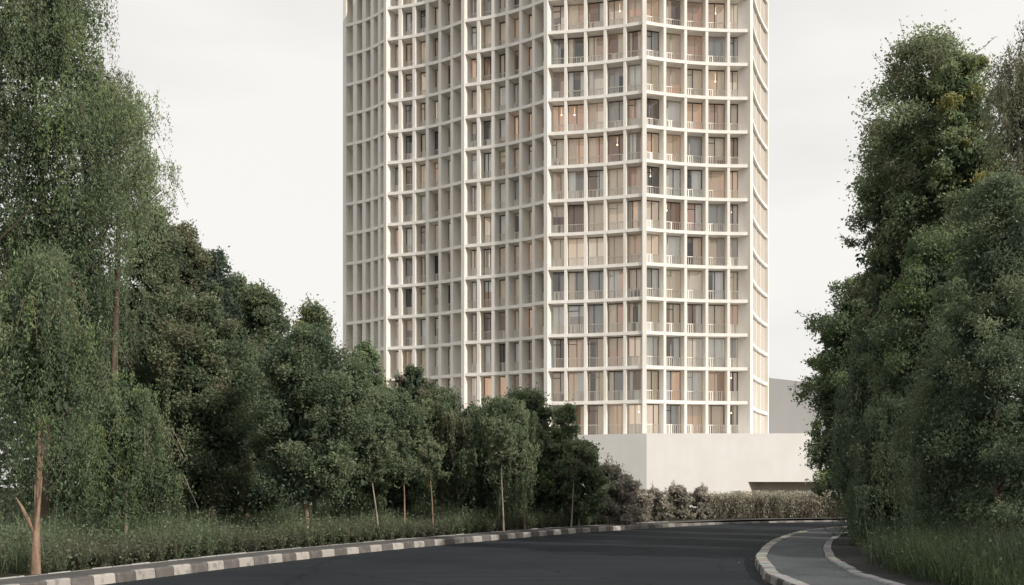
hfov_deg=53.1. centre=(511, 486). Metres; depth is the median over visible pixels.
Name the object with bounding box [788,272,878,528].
broadleaf tree
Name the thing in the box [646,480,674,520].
shrub
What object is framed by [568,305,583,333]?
window
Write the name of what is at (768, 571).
kerb
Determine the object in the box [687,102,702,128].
window
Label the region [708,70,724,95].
window
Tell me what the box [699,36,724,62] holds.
window
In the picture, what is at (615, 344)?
window
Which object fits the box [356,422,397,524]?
sapling
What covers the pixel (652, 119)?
window
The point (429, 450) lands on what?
sapling
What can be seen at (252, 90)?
sky
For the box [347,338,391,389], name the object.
broadleaf tree
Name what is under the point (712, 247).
window
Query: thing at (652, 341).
window
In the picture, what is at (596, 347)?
window
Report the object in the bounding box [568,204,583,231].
window
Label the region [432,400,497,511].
broadleaf tree
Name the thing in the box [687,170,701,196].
window
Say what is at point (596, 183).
window
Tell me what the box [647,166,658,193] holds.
window
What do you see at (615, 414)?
window
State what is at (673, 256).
window
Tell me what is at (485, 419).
broadleaf tree
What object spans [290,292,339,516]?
broadleaf tree
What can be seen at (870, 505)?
broadleaf tree
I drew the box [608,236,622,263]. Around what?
window
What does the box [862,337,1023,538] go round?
broadleaf tree
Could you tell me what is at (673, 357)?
window
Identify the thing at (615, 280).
window
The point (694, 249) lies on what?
window
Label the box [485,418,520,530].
sapling
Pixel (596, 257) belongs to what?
window
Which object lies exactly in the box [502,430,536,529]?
sapling
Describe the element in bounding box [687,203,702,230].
window
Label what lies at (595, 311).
window
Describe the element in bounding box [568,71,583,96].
window
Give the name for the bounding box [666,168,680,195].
window
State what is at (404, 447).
sapling
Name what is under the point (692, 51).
window
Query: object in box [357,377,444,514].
broadleaf tree
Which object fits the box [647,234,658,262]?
window
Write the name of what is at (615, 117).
window
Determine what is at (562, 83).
window
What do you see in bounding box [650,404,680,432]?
window
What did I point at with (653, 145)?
window
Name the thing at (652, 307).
window
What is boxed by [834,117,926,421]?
broadleaf tree
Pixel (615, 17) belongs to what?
window
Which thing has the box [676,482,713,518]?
shrub
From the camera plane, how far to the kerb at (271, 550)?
26.30 m
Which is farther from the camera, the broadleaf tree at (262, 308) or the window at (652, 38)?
the window at (652, 38)
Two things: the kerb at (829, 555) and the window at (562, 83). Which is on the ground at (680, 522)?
the kerb at (829, 555)
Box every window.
[553,5,563,30]
[553,39,563,63]
[553,72,563,97]
[553,105,563,131]
[553,172,563,198]
[553,205,563,232]
[553,239,563,266]
[553,272,563,299]
[553,305,563,333]
[553,339,563,367]
[553,372,563,400]
[568,4,589,29]
[568,37,583,63]
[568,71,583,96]
[568,104,583,130]
[568,138,583,164]
[568,171,589,198]
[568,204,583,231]
[568,238,589,265]
[568,271,583,299]
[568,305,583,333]
[568,338,589,366]
[568,372,589,400]
[588,2,610,27]
[588,35,603,61]
[588,69,603,95]
[588,102,603,129]
[588,136,610,163]
[588,170,603,197]
[588,203,610,230]
[588,237,603,264]
[588,270,603,298]
[588,304,603,332]
[588,338,610,366]
[588,371,603,400]
[588,405,603,434]
[608,0,622,25]
[608,33,622,59]
[608,67,622,93]
[608,100,630,127]
[608,134,629,161]
[608,168,631,195]
[608,202,622,229]
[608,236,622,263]
[608,269,622,297]
[608,303,622,331]
[608,337,622,365]
[608,371,629,399]
[608,404,622,433]
[639,268,658,296]
[640,132,658,159]
[640,336,658,365]
[640,370,658,399]
[640,404,658,432]
[647,30,658,56]
[647,64,658,90]
[647,98,658,125]
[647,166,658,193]
[647,200,658,228]
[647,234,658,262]
[647,302,658,330]
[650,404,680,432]
[657,100,680,127]
[657,371,680,399]
[666,0,680,25]
[666,33,680,59]
[666,67,680,93]
[666,134,680,161]
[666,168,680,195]
[666,202,680,229]
[666,236,680,263]
[666,269,679,297]
[666,303,680,331]
[666,337,680,365]
[676,136,702,162]
[679,304,702,332]
[679,405,701,432]
[687,1,702,27]
[687,35,702,60]
[687,69,702,94]
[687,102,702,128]
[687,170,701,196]
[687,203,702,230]
[687,237,702,264]
[687,270,702,298]
[687,338,702,366]
[687,371,702,400]
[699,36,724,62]
[699,103,724,129]
[699,405,724,432]
[708,3,724,28]
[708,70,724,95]
[708,137,724,163]
[708,171,724,197]
[708,204,724,231]
[708,238,724,265]
[708,271,724,298]
[708,305,724,332]
[708,338,724,366]
[708,372,724,400]
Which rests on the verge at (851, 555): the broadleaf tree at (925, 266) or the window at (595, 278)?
the broadleaf tree at (925, 266)
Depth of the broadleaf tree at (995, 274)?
24.62 m
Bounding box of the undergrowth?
[0,493,563,549]
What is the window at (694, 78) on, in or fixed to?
in the apartment tower
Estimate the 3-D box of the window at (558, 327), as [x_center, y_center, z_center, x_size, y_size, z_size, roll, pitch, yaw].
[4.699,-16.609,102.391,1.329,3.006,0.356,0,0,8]
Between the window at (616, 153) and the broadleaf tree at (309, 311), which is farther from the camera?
the window at (616, 153)
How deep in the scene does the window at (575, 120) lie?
104.30 m
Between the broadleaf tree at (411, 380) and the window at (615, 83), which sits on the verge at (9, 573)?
the broadleaf tree at (411, 380)
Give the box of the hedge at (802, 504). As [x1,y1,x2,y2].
[705,489,845,518]
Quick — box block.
[769,378,825,432]
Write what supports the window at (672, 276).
in the apartment tower
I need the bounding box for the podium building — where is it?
[295,433,840,507]
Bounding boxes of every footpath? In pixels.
[0,518,821,584]
[766,527,884,584]
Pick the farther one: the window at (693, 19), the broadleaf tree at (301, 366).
the window at (693, 19)
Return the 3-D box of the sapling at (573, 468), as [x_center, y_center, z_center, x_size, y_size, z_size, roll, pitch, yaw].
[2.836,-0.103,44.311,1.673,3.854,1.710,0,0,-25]
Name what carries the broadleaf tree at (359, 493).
on the verge at (9, 573)
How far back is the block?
120.34 m
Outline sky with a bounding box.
[0,0,1023,487]
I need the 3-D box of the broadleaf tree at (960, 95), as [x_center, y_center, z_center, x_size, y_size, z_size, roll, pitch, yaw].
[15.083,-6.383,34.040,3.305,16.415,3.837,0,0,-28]
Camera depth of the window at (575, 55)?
102.35 m
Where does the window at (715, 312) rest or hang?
in the apartment tower
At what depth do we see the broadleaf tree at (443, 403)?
42.76 m
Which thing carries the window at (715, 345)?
in the apartment tower
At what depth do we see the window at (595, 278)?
101.77 m
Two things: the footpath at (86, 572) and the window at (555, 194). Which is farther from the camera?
the window at (555, 194)
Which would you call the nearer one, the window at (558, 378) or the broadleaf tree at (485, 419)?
the broadleaf tree at (485, 419)
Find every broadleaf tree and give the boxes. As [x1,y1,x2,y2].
[0,216,183,526]
[0,242,134,574]
[48,369,201,538]
[95,199,199,519]
[123,291,273,523]
[166,219,227,517]
[192,245,262,516]
[204,337,294,523]
[222,272,249,514]
[227,278,298,475]
[233,316,390,522]
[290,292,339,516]
[321,351,415,519]
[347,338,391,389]
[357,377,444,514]
[383,364,436,510]
[410,384,479,517]
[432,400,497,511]
[446,394,554,527]
[492,380,575,516]
[540,399,583,516]
[546,436,614,525]
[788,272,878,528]
[817,326,904,536]
[831,395,945,546]
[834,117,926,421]
[837,10,1016,287]
[848,210,980,514]
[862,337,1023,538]
[891,160,1023,542]
[913,46,1010,310]
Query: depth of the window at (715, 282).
102.05 m
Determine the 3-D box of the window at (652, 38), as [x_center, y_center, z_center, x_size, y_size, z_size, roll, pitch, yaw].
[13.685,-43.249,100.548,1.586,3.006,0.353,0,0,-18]
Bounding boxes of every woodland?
[0,226,504,517]
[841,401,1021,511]
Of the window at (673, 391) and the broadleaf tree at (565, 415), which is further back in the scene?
the window at (673, 391)
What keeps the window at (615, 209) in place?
in the apartment tower
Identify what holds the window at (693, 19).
in the apartment tower
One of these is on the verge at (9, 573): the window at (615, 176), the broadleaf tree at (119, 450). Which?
the broadleaf tree at (119, 450)
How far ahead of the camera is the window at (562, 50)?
103.73 m
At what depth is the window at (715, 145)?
101.97 m
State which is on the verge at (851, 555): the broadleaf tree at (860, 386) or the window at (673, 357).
the broadleaf tree at (860, 386)
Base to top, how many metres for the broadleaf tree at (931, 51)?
18.679 m
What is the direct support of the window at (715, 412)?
in the apartment tower
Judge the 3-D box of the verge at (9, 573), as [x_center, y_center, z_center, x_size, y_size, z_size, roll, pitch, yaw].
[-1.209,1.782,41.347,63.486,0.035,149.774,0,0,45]
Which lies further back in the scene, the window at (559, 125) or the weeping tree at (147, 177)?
the window at (559, 125)
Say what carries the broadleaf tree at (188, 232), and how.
on the verge at (9, 573)
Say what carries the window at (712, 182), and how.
in the apartment tower
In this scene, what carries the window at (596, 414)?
in the apartment tower
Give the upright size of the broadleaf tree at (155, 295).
12.659 m
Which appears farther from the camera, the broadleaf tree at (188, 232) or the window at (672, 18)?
the window at (672, 18)
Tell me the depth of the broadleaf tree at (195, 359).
34.27 m
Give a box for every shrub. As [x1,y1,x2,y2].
[592,453,645,524]
[630,479,654,522]
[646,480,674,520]
[664,480,696,519]
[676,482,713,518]
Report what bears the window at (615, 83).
in the apartment tower
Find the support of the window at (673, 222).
in the apartment tower
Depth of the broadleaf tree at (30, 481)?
34.12 m
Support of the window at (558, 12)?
in the apartment tower
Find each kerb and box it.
[0,521,668,578]
[5,520,846,584]
[754,526,846,584]
[823,531,904,584]
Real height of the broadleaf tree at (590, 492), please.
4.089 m
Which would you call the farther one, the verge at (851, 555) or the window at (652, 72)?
the window at (652, 72)
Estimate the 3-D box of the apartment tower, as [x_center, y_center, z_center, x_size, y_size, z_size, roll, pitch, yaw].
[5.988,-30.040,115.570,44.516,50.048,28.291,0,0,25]
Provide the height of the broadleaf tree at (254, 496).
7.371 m
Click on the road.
(701, 555)
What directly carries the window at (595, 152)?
in the apartment tower
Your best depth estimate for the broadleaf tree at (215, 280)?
42.67 m
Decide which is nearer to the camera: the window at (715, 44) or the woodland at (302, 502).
the woodland at (302, 502)
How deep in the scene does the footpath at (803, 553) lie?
24.62 m
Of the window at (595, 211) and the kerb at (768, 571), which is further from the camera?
the window at (595, 211)
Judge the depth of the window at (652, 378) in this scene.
100.66 m
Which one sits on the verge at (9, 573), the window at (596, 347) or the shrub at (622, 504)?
the shrub at (622, 504)
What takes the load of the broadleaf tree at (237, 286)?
on the verge at (9, 573)
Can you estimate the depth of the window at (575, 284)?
102.37 m
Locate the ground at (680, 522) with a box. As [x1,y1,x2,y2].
[0,488,844,576]
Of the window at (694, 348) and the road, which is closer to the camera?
the road
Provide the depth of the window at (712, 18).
101.87 m
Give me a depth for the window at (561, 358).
102.60 m
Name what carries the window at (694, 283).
in the apartment tower
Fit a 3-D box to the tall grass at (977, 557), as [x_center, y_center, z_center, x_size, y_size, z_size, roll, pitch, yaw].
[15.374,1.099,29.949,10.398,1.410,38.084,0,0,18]
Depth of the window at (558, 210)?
102.47 m
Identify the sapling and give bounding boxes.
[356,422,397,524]
[382,430,424,522]
[413,440,450,524]
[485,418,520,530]
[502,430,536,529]
[555,440,595,527]
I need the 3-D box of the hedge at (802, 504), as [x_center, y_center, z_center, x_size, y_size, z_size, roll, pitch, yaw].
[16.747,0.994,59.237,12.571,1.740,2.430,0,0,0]
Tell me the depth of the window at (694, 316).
101.82 m
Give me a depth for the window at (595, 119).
101.90 m
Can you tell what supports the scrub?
on the verge at (9, 573)
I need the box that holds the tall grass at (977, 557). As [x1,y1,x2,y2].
[851,508,1023,584]
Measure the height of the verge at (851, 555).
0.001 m
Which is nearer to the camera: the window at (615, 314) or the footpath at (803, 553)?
the footpath at (803, 553)
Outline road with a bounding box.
[104,522,846,584]
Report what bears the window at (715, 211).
in the apartment tower
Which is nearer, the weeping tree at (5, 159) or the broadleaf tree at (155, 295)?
the weeping tree at (5, 159)
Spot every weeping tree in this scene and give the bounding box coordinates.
[0,0,71,419]
[0,0,178,521]
[44,59,187,530]
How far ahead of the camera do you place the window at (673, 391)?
101.25 m
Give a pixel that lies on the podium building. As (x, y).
(730, 462)
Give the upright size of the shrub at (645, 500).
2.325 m
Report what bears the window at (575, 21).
in the apartment tower
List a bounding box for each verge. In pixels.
[0,507,835,577]
[831,535,970,584]
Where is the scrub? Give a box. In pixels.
[0,503,605,573]
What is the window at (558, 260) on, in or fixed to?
in the apartment tower
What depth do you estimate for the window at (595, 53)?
101.92 m
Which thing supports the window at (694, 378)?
in the apartment tower
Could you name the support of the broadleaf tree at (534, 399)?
on the verge at (9, 573)
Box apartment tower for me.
[343,0,768,434]
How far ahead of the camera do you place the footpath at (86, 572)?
26.17 m
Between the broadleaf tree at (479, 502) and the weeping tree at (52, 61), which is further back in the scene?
the broadleaf tree at (479, 502)
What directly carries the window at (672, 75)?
in the apartment tower
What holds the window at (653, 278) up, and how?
in the apartment tower
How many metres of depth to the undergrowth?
34.64 m
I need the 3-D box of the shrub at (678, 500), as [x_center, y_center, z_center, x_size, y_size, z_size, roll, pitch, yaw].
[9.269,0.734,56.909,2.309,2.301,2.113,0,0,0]
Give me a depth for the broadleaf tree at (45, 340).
20.71 m

